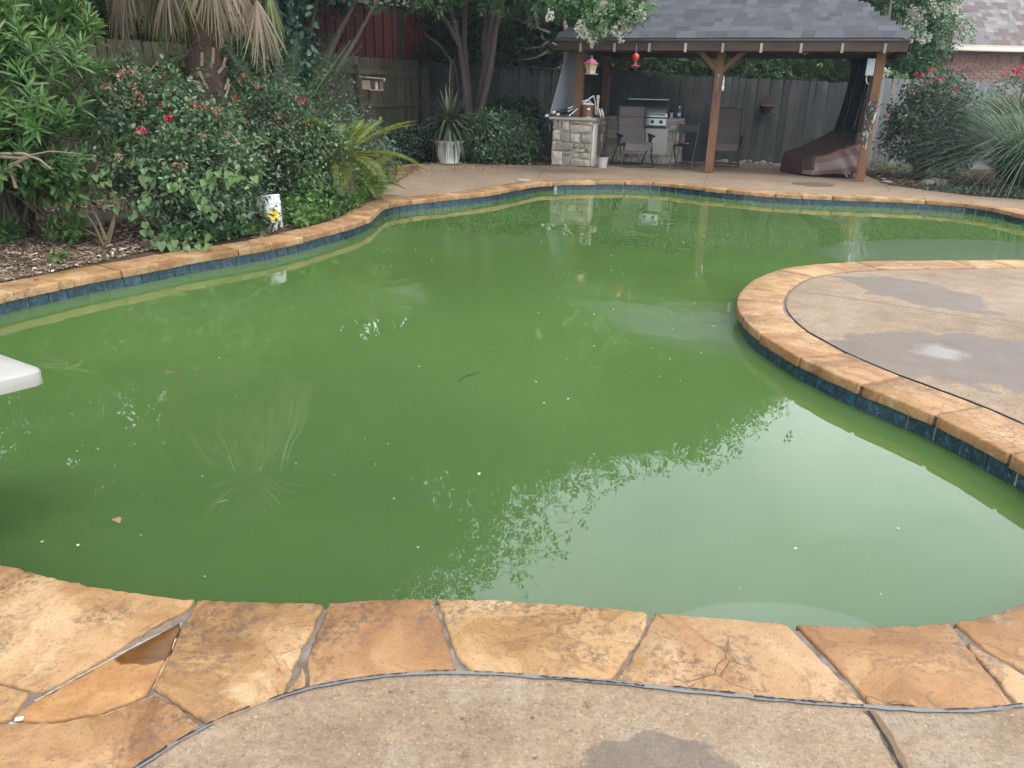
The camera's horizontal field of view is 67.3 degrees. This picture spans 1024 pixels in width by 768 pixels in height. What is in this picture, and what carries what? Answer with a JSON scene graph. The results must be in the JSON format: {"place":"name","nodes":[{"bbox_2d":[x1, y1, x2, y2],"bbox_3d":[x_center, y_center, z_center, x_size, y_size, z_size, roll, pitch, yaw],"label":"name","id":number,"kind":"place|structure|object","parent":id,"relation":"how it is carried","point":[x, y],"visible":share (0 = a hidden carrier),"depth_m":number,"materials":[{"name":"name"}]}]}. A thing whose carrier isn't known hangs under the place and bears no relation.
{"place":"outdoors","nodes":[
{"label":"outdoors","id":0,"kind":"place"},
{"bbox_2d":[0,189,1023,630],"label":"pool water","id":1,"kind":"structure","parent":0,"point":[688,451],"depth_m":3.65,"materials":[{"name":"green liquid"}]},
{"bbox_2d":[112,517,120,522],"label":"dry leaf","id":2,"kind":"object","parent":1,"relation":"on","point":[117,519],"visible":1,"depth_m":2.87,"materials":[{"name":"beige plant"}]},
{"bbox_2d":[41,205,899,593],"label":"floating petals","id":3,"kind":"object","parent":1,"relation":"on","point":[479,473],"visible":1,"depth_m":3.30,"materials":[{"name":"plant"}]},
{"bbox_2d":[0,184,1023,491],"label":"pool wall","id":4,"kind":"structure","parent":0,"point":[978,458],"depth_m":6.21,"materials":[{"name":"tile"}]},
{"bbox_2d":[0,122,1023,423],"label":"ground","id":5,"kind":"structure","parent":0,"point":[246,238],"depth_m":8.21,"materials":[{"name":"soil"}]},
{"bbox_2d":[0,214,35,242],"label":"weed","id":6,"kind":"object","parent":5,"relation":"on","point":[7,233],"visible":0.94,"depth_m":7.15,"materials":[{"name":"green plant"}]},
{"bbox_2d":[0,123,111,243],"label":"shrub","id":7,"kind":"object","parent":5,"relation":"on","point":[38,177],"visible":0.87,"depth_m":6.73,"materials":[{"name":"green plant"}]},
{"bbox_2d":[41,247,71,265],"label":"seedling","id":8,"kind":"object","parent":5,"relation":"on","point":[54,260],"visible":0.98,"depth_m":6.34,"materials":[{"name":"green plant"}]},
{"bbox_2d":[0,0,126,237],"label":"oleander","id":9,"kind":"object","parent":5,"relation":"on","point":[35,120],"visible":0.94,"depth_m":6.69,"materials":[{"name":"green plant"}]},
{"bbox_2d":[0,0,183,96],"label":"understory tree","id":10,"kind":"object","parent":5,"relation":"on","point":[102,11],"visible":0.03,"depth_m":11.40,"materials":[{"name":"green plant"}]},
{"bbox_2d":[4,0,183,56],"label":"understory tree","id":11,"kind":"object","parent":5,"relation":"on","point":[150,33],"depth_m":14.08,"materials":[{"name":"green plant"}]},
{"bbox_2d":[0,199,192,282],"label":"mulch","id":12,"kind":"object","parent":5,"relation":"on","point":[49,267],"visible":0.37,"depth_m":6.97,"materials":[{"name":"brown wood"}]},
{"bbox_2d":[41,212,88,244],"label":"seedling","id":13,"kind":"object","parent":12,"relation":"on","point":[69,234],"visible":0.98,"depth_m":7.03,"materials":[{"name":"green plant"}]},
{"bbox_2d":[75,209,92,216],"bbox_3d":[-4.661,-1.846,8.398,0.197,0.107,0.447,-11,24,-29],"label":"rock","id":14,"kind":"object","parent":12,"relation":"on","point":[87,211],"visible":0.25,"depth_m":8.36,"materials":[{"name":"grey stone"}]},
{"bbox_2d":[81,221,104,227],"bbox_3d":[-4.327,-1.652,7.927,0.242,0.066,0.141,1,21,-1],"label":"rock","id":15,"kind":"object","parent":12,"relation":"on","point":[90,224],"visible":0.44,"depth_m":7.88,"materials":[{"name":"grey stone"}]},
{"bbox_2d":[75,211,128,227],"bbox_3d":[-4.350,-1.755,8.164,0.269,0.146,0.609,15,25,32],"label":"rock","id":16,"kind":"object","parent":12,"relation":"on","point":[105,217],"visible":0.47,"depth_m":8.11,"materials":[{"name":"grey stone"}]},
{"bbox_2d":[41,41,296,247],"bbox_3d":[-3.201,-2.251,7.396,2.279,1.970,1.738,1,21,0],"label":"rose bush","id":17,"kind":"object","parent":5,"relation":"on","point":[183,158],"visible":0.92,"depth_m":7.20,"materials":[{"name":"green plant"}]},
{"bbox_2d":[44,80,287,251],"bbox_3d":[-3.353,-2.214,7.560,2.202,1.452,2.189,1,21,0],"label":"heart leaf vine","id":18,"kind":"object","parent":17,"relation":"attached to","point":[174,187],"visible":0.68,"depth_m":6.85,"materials":[{"name":"green plant"}]},
{"bbox_2d":[103,0,287,210],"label":"fan palm","id":19,"kind":"object","parent":5,"relation":"on","point":[200,20],"visible":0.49,"depth_m":7.92,"materials":[{"name":"plant"}]},
{"bbox_2d":[0,31,426,207],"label":"side fence","id":20,"kind":"object","parent":5,"relation":"on","point":[397,99],"visible":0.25,"depth_m":14.72,"materials":[{"name":"brown wood"}]},
{"bbox_2d":[152,14,311,188],"bbox_3d":[-3.919,-4.015,10.751,2.394,2.507,1.479,-18,28,-42],"label":"tall shrub","id":21,"kind":"object","parent":5,"relation":"on","point":[231,66],"visible":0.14,"depth_m":10.53,"materials":[{"name":"green plant"}]},
{"bbox_2d":[148,189,325,252],"bbox_3d":[-2.714,-1.810,8.225,0.705,0.368,3.085,9,22,19],"label":"ground cover","id":22,"kind":"object","parent":5,"relation":"on","point":[186,233],"visible":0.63,"depth_m":7.50,"materials":[{"name":"green plant"}]},
{"bbox_2d":[135,0,387,175],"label":"vine tree","id":23,"kind":"object","parent":5,"relation":"on","point":[292,19],"visible":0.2,"depth_m":11.92,"materials":[{"name":"green plant"}]},
{"bbox_2d":[252,194,282,228],"bbox_3d":[-2.586,-1.826,8.179,0.295,0.349,0.286,-6,14,3],"label":"plastic bucket","id":24,"kind":"object","parent":5,"relation":"on","point":[274,201],"visible":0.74,"depth_m":8.07,"materials":[{"name":"white plastic"}]},
{"bbox_2d":[245,222,294,237],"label":"mulch","id":25,"kind":"object","parent":5,"relation":"on","point":[277,230],"visible":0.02,"depth_m":7.98,"materials":[{"name":"brown wood"}]},
{"bbox_2d":[182,0,372,49],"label":"tree","id":26,"kind":"object","parent":5,"relation":"on","point":[337,5],"visible":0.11,"depth_m":16.19,"materials":[{"name":"green plant"}]},
{"bbox_2d":[196,54,362,210],"bbox_3d":[-2.807,-2.849,8.923,2.073,1.800,1.612,15,25,32],"label":"rose bush","id":27,"kind":"object","parent":5,"relation":"on","point":[287,137],"visible":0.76,"depth_m":8.74,"materials":[{"name":"green plant"}]},
{"bbox_2d":[183,20,378,192],"bbox_3d":[-2.893,-3.614,10.113,2.203,2.238,2.209,1,21,0],"label":"sago palm","id":28,"kind":"object","parent":5,"relation":"on","point":[320,87],"visible":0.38,"depth_m":9.82,"materials":[{"name":"green plant"}]},
{"bbox_2d":[280,198,294,207],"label":"weed","id":29,"kind":"object","parent":5,"relation":"on","point":[283,200],"visible":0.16,"depth_m":8.68,"materials":[{"name":"green plant"}]},
{"bbox_2d":[282,201,309,214],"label":"weed","id":30,"kind":"object","parent":5,"relation":"on","point":[288,202],"visible":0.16,"depth_m":8.58,"materials":[{"name":"green plant"}]},
{"bbox_2d":[135,0,475,131],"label":"red shed","id":31,"kind":"structure","parent":5,"relation":"on","point":[385,34],"depth_m":18.08,"materials":[{"name":"wood"}]},
{"bbox_2d":[284,140,388,228],"bbox_3d":[-2.241,-2.991,10.925,0.884,0.672,6.338,1,21,0],"label":"ground cover","id":32,"kind":"object","parent":5,"relation":"on","point":[305,219],"visible":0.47,"depth_m":8.83,"materials":[{"name":"green plant"}]},
{"bbox_2d":[259,113,428,207],"bbox_3d":[-2.126,-2.768,9.516,1.956,1.115,1.987,-15,26,-36],"label":"sago palm","id":33,"kind":"object","parent":5,"relation":"on","point":[360,130],"visible":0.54,"depth_m":9.36,"materials":[{"name":"green plant"}]},
{"bbox_2d":[301,46,390,160],"bbox_3d":[-2.720,-4.382,12.491,1.421,2.012,1.128,-11,24,-29],"label":"wild shrub","id":34,"kind":"object","parent":5,"relation":"on","point":[348,100],"visible":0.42,"depth_m":12.29,"materials":[{"name":"green plant"}]},
{"bbox_2d":[309,97,405,184],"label":"fern shrub","id":35,"kind":"object","parent":5,"relation":"on","point":[376,143],"visible":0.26,"depth_m":11.55,"materials":[{"name":"green plant"}]},
{"bbox_2d":[325,151,404,200],"bbox_3d":[-2.032,-2.844,10.546,1.096,0.636,1.140,-12,25,-31],"label":"sago palm","id":36,"kind":"object","parent":5,"relation":"on","point":[376,187],"visible":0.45,"depth_m":10.45,"materials":[{"name":"green plant"}]},
{"bbox_2d":[359,76,385,127],"bbox_3d":[-2.381,-4.465,13.303,0.404,1.587,0.268,1,21,0],"label":"birdhouse","id":37,"kind":"object","parent":5,"relation":"on","point":[367,83],"visible":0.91,"depth_m":13.01,"materials":[{"name":"grey wood"}]},
{"bbox_2d":[354,167,397,198],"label":"ground cover","id":38,"kind":"object","parent":5,"relation":"on","point":[383,183],"visible":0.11,"depth_m":11.26,"materials":[{"name":"green plant"}]},
{"bbox_2d":[378,117,468,164],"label":"shade shrub","id":39,"kind":"object","parent":5,"relation":"on","point":[405,140],"visible":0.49,"depth_m":15.71,"materials":[{"name":"green plant"}]},
{"bbox_2d":[433,140,463,163],"bbox_3d":[-1.284,-4.715,15.639,0.624,0.445,0.624,1,21,0],"label":"plant pot","id":40,"kind":"object","parent":5,"relation":"on","point":[447,158],"visible":0.71,"depth_m":15.47,"materials":[{"name":"ceramic"}]},
{"bbox_2d":[418,62,476,163],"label":"yucca","id":41,"kind":"object","parent":40,"relation":"in","point":[448,128],"visible":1,"depth_m":15.31,"materials":[{"name":"green plant"}]},
{"bbox_2d":[393,144,531,161],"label":"ground cover","id":42,"kind":"object","parent":5,"relation":"on","point":[460,159],"visible":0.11,"depth_m":16.16,"materials":[{"name":"green plant"}]},
{"bbox_2d":[397,0,558,120],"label":"understory tree","id":43,"kind":"object","parent":5,"relation":"on","point":[477,25],"visible":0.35,"depth_m":18.03,"materials":[{"name":"green plant"}]},
{"bbox_2d":[424,154,549,165],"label":"leaf litter","id":44,"kind":"object","parent":5,"relation":"on","point":[532,159],"visible":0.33,"depth_m":16.12,"materials":[{"name":"brown plant"}]},
{"bbox_2d":[455,107,544,164],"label":"shade shrub","id":45,"kind":"object","parent":5,"relation":"on","point":[483,147],"visible":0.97,"depth_m":15.65,"materials":[{"name":"green plant"}]},
{"bbox_2d":[439,0,562,105],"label":"understory tree","id":46,"kind":"object","parent":5,"relation":"on","point":[513,37],"visible":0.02,"depth_m":18.87,"materials":[{"name":"green plant"}]},
{"bbox_2d":[0,179,1023,767],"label":"pool coping","id":47,"kind":"object","parent":5,"relation":"on","point":[224,659],"visible":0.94,"depth_m":2.08,"materials":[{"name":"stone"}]},
{"bbox_2d":[14,716,23,720],"bbox_3d":[-1.145,0.778,1.787,0.017,0.003,0.009,-5,22,-16],"label":"plastic scrap","id":48,"kind":"object","parent":47,"relation":"on","point":[19,718],"visible":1,"depth_m":1.79,"materials":[{"name":"white plastic"}]},
{"bbox_2d":[366,0,660,145],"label":"crape myrtle","id":49,"kind":"object","parent":5,"relation":"on","point":[597,16],"visible":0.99,"depth_m":15.14,"materials":[{"name":"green plant"}]},
{"bbox_2d":[487,90,550,160],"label":"shade shrub","id":50,"kind":"object","parent":5,"relation":"on","point":[518,103],"visible":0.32,"depth_m":16.08,"materials":[{"name":"green plant"}]},
{"bbox_2d":[512,9,567,69],"bbox_3d":[0.647,-7.112,17.942,1.538,3.383,0.233,1,21,0],"label":"dead snag","id":51,"kind":"object","parent":5,"relation":"on","point":[548,32],"visible":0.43,"depth_m":17.59,"materials":[{"name":"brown wood"}]},
{"bbox_2d":[501,0,641,134],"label":"understory tree","id":52,"kind":"object","parent":5,"relation":"on","point":[551,26],"visible":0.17,"depth_m":17.99,"materials":[{"name":"green plant"}]},
{"bbox_2d":[506,15,638,108],"bbox_3d":[1.772,-8.898,19.812,4.746,5.510,4.747,6,21,11],"label":"understory tree","id":53,"kind":"object","parent":5,"relation":"on","point":[545,63],"visible":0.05,"depth_m":18.73,"materials":[{"name":"green plant"}]},
{"bbox_2d":[133,161,1023,767],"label":"pool deck","id":54,"kind":"structure","parent":5,"relation":"on","point":[957,331],"depth_m":1.88,"materials":[{"name":"concrete"}]},
{"bbox_2d":[0,355,42,394],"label":"diving board","id":55,"kind":"object","parent":54,"relation":"on","point":[16,375],"visible":1,"depth_m":2.48,"materials":[{"name":"white plastic"}]},
{"bbox_2d":[389,165,421,182],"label":"leaf litter","id":56,"kind":"object","parent":54,"relation":"on","point":[396,180],"visible":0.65,"depth_m":13.38,"materials":[{"name":"brown plant"}]},
{"bbox_2d":[420,161,550,172],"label":"leaf litter","id":57,"kind":"object","parent":54,"relation":"on","point":[475,166],"visible":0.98,"depth_m":14.94,"materials":[{"name":"brown plant"}]},
{"bbox_2d":[597,152,608,167],"bbox_3d":[1.829,-4.520,15.523,0.259,0.309,0.268,1,21,0],"label":"metal pail","id":58,"kind":"object","parent":54,"relation":"on","point":[602,160],"visible":1,"depth_m":15.47,"materials":[{"name":"white metal"}]},
{"bbox_2d":[549,115,684,166],"bbox_3d":[2.315,-5.182,16.402,2.604,0.945,2.332,7,22,14],"label":"stone counter","id":59,"kind":"object","parent":54,"relation":"on","point":[581,142],"visible":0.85,"depth_m":15.77,"materials":[{"name":"stone"}]},
{"bbox_2d":[545,110,572,116],"bbox_3d":[0.972,-5.550,15.788,0.786,0.144,0.056,-16,27,-39],"label":"pole handle","id":60,"kind":"object","parent":59,"relation":"on","point":[546,115],"visible":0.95,"depth_m":15.71,"materials":[{"name":"white plastic"}]},
{"bbox_2d":[566,95,603,117],"bbox_3d":[1.494,-5.649,15.630,0.751,0.423,0.432,1,21,0],"label":"pool cleaner","id":61,"kind":"object","parent":59,"relation":"on","point":[598,111],"visible":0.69,"depth_m":15.63,"materials":[{"name":"white plastic"}]},
{"bbox_2d":[581,103,593,117],"bbox_3d":[1.523,-5.522,15.523,0.263,0.278,0.256,1,21,0],"label":"ice bucket","id":62,"kind":"object","parent":59,"relation":"on","point":[587,110],"visible":1,"depth_m":15.44,"materials":[{"name":"metal"}]},
{"bbox_2d":[596,125,601,154],"bbox_3d":[1.838,-5.099,16.073,0.101,0.580,0.500,7,22,14],"label":"access door","id":63,"kind":"structure","parent":59,"relation":"in","point":[599,131],"depth_m":16.03,"materials":[{"name":"metal"}]},
{"bbox_2d":[621,98,669,154],"bbox_3d":[2.920,-5.656,16.887,1.070,1.135,0.683,7,22,14],"label":"gas grill","id":64,"kind":"object","parent":59,"relation":"on","point":[657,128],"visible":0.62,"depth_m":16.57,"materials":[{"name":"metal"}]},
{"bbox_2d":[644,130,664,152],"bbox_3d":[3.089,-5.260,16.665,0.400,0.460,0.012,7,22,14],"label":"cabinet door","id":65,"kind":"structure","parent":64,"relation":"in","point":[658,141],"depth_m":16.64,"materials":[{"name":"grey metal"}]},
{"bbox_2d":[677,106,680,118],"bbox_3d":[3.587,-5.830,16.509,0.076,0.250,0.074,1,21,0],"label":"bottle","id":66,"kind":"object","parent":59,"relation":"on","point":[678,113],"visible":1,"depth_m":16.49,"materials":[{"name":"blue plastic"}]},
{"bbox_3d":[1.145,-5.546,15.786,0.495,0.067,0.548,1,21,0],"label":"pole handle","id":67,"kind":"object","parent":59,"relation":"on","visible":0},
{"bbox_2d":[552,107,573,113],"bbox_3d":[1.073,-5.610,15.763,0.060,0.152,0.735,20,28,40],"label":"pole handle","id":68,"kind":"object","parent":67,"relation":"on","point":[553,112],"visible":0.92,"depth_m":15.66,"materials":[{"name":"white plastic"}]},
{"bbox_2d":[610,105,655,167],"bbox_3d":[2.542,-5.161,16.016,0.740,1.188,0.891,-2,21,-9],"label":"reclining chair","id":69,"kind":"object","parent":54,"relation":"on","point":[631,134],"visible":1,"depth_m":16.12,"materials":[{"name":"grey fabric"}]},
{"bbox_2d":[669,122,699,168],"bbox_3d":[3.589,-4.955,15.982,0.464,0.895,0.724,9,22,19],"label":"folding chair","id":70,"kind":"object","parent":54,"relation":"on","point":[692,128],"visible":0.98,"depth_m":16.10,"materials":[{"name":"grey metal"}]},
{"bbox_2d":[714,107,743,167],"bbox_3d":[4.624,-5.349,16.644,0.740,1.192,0.891,6,21,13],"label":"reclining chair","id":71,"kind":"object","parent":54,"relation":"on","point":[727,135],"visible":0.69,"depth_m":16.74,"materials":[{"name":"grey fabric"}]},
{"bbox_2d":[554,0,914,181],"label":"gazebo","id":72,"kind":"object","parent":54,"relation":"on","point":[856,34],"visible":0.79,"depth_m":14.17,"materials":[{"name":"brown wood"}]},
{"bbox_2d":[549,50,587,116],"bbox_3d":[1.236,-6.272,15.860,1.145,1.447,0.130,-17,27,-40],"label":"shade screen","id":73,"kind":"object","parent":72,"relation":"attached to","point":[564,95],"visible":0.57,"depth_m":15.75,"materials":[{"name":"grey fabric"}]},
{"bbox_2d":[583,56,598,74],"bbox_3d":[1.471,-5.991,14.238,0.295,0.486,0.301,1,21,0],"label":"bird feeder","id":74,"kind":"object","parent":72,"relation":"hanging from","point":[591,63],"visible":0.99,"depth_m":14.21,"materials":[{"name":"plastic"}]},
{"bbox_2d":[631,45,638,67],"bbox_3d":[2.221,-5.880,13.792,0.170,0.381,0.170,1,21,0],"label":"hummingbird feeder","id":75,"kind":"object","parent":72,"relation":"hanging from","point":[635,57],"visible":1,"depth_m":13.77,"materials":[{"name":"red glass"}]},
{"bbox_2d":[859,94,878,146],"bbox_3d":[6.339,-4.685,13.710,0.294,0.894,0.095,9,22,20],"label":"light string","id":76,"kind":"object","parent":72,"relation":"attached to","point":[871,107],"visible":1,"depth_m":13.67,"materials":[{"name":"white plastic"}]},
{"bbox_2d":[865,58,875,84],"bbox_3d":[6.298,-5.500,13.546,0.135,0.427,0.112,9,22,20],"label":"junction box","id":77,"kind":"object","parent":72,"relation":"attached to","point":[870,67],"visible":1,"depth_m":13.47,"materials":[{"name":"grey paint"}]},
{"bbox_2d":[780,131,862,178],"bbox_3d":[6.112,-4.480,14.958,1.584,0.835,1.109,7,21,13],"label":"covered lounger","id":78,"kind":"object","parent":54,"relation":"on","point":[831,152],"visible":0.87,"depth_m":14.82,"materials":[{"name":"brown fabric"}]},
{"bbox_2d":[569,0,707,104],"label":"understory tree","id":79,"kind":"object","parent":5,"relation":"on","point":[656,65],"visible":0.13,"depth_m":18.21,"materials":[{"name":"green plant"}]},
{"bbox_2d":[422,62,865,163],"bbox_3d":[3.004,-6.191,17.693,10.193,2.009,0.178,1,21,0],"label":"back fence","id":80,"kind":"object","parent":5,"relation":"on","point":[760,131],"visible":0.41,"depth_m":17.52,"materials":[{"name":"grey wood"}]},
{"bbox_2d":[760,94,772,114],"bbox_3d":[5.774,-6.335,17.454,0.300,0.440,0.307,1,21,0],"label":"wall pocket","id":81,"kind":"object","parent":80,"relation":"attached to","point":[766,106],"depth_m":17.43,"materials":[{"name":"brown ceramic"}]},
{"bbox_2d":[628,58,784,96],"bbox_3d":[4.706,-7.941,19.317,4.119,4.235,4.151,1,21,-1],"label":"understory tree","id":82,"kind":"object","parent":5,"relation":"on","point":[708,69],"visible":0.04,"depth_m":18.40,"materials":[{"name":"green plant"}]},
{"bbox_2d":[679,58,834,135],"bbox_3d":[5.901,-7.913,19.294,4.207,4.470,4.303,6,21,12],"label":"understory tree","id":83,"kind":"object","parent":5,"relation":"on","point":[764,67],"visible":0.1,"depth_m":18.31,"materials":[{"name":"green plant"}]},
{"bbox_2d":[739,3,892,127],"bbox_3d":[7.413,-7.853,19.108,4.104,4.325,3.966,-4,21,-13],"label":"understory tree","id":84,"kind":"object","parent":5,"relation":"on","point":[840,68],"visible":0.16,"depth_m":18.43,"materials":[{"name":"green plant"}]},
{"bbox_2d":[881,180,890,183],"bbox_3d":[6.821,-3.688,14.018,0.107,0.058,0.244,-5,22,-17],"label":"rock","id":85,"kind":"object","parent":5,"relation":"on","point":[886,181],"visible":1,"depth_m":13.98,"materials":[{"name":"white stone"}]},
{"bbox_2d":[843,0,976,85],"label":"crape myrtle","id":86,"kind":"object","parent":5,"relation":"on","point":[918,19],"visible":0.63,"depth_m":17.21,"materials":[{"name":"green plant"}]},
{"bbox_2d":[867,162,958,173],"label":"grass","id":87,"kind":"structure","parent":5,"relation":"on","point":[894,164],"depth_m":16.82,"materials":[{"name":"green plant"}]},
{"bbox_2d":[829,0,1023,87],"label":"brick house","id":88,"kind":"structure","parent":5,"relation":"on","point":[998,25],"depth_m":18.31,"materials":[{"name":"brown brick"}]},
{"bbox_2d":[920,179,935,186],"bbox_3d":[7.538,-3.646,13.924,0.218,0.124,0.428,3,21,4],"label":"rock","id":89,"kind":"object","parent":5,"relation":"on","point":[927,181],"visible":0.58,"depth_m":13.84,"materials":[{"name":"grey stone"}]},
{"bbox_2d":[872,66,996,177],"bbox_3d":[8.328,-5.106,15.065,2.312,2.062,2.091,1,21,0],"label":"rose bush","id":90,"kind":"object","parent":5,"relation":"on","point":[909,121],"visible":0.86,"depth_m":14.88,"materials":[{"name":"green plant"}]},
{"bbox_2d":[930,177,949,185],"bbox_3d":[7.738,-3.656,13.959,0.286,0.156,0.650,-1,21,-6],"label":"rock","id":91,"kind":"object","parent":5,"relation":"on","point":[938,180],"visible":0.31,"depth_m":13.86,"materials":[{"name":"grey stone"}]},
{"bbox_2d":[863,57,1023,205],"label":"pampas grass","id":92,"kind":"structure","parent":5,"relation":"on","point":[1010,162],"depth_m":13.14,"materials":[{"name":"green plant"}]},
{"bbox_2d":[867,79,1023,168],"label":"grey fence","id":93,"kind":"object","parent":5,"relation":"on","point":[887,90],"visible":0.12,"depth_m":17.32,"materials":[{"name":"weathered grey wood"}]},
{"bbox_2d":[870,166,1023,197],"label":"leaf litter","id":94,"kind":"object","parent":5,"relation":"on","point":[918,183],"visible":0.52,"depth_m":15.09,"materials":[{"name":"brown plant"}]},
{"bbox_2d":[919,179,1023,196],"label":"ground cover","id":95,"kind":"object","parent":5,"relation":"on","point":[976,188],"visible":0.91,"depth_m":13.03,"materials":[{"name":"green plant"}]},
{"bbox_2d":[972,66,1023,164],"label":"rose bush","id":96,"kind":"object","parent":5,"relation":"on","point":[1017,72],"visible":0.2,"depth_m":15.97,"materials":[{"name":"green plant"}]},
{"bbox_2d":[975,82,1023,179],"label":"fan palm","id":97,"kind":"object","parent":5,"relation":"on","point":[1014,98],"visible":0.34,"depth_m":14.83,"materials":[{"name":"green plant"}]}
]}

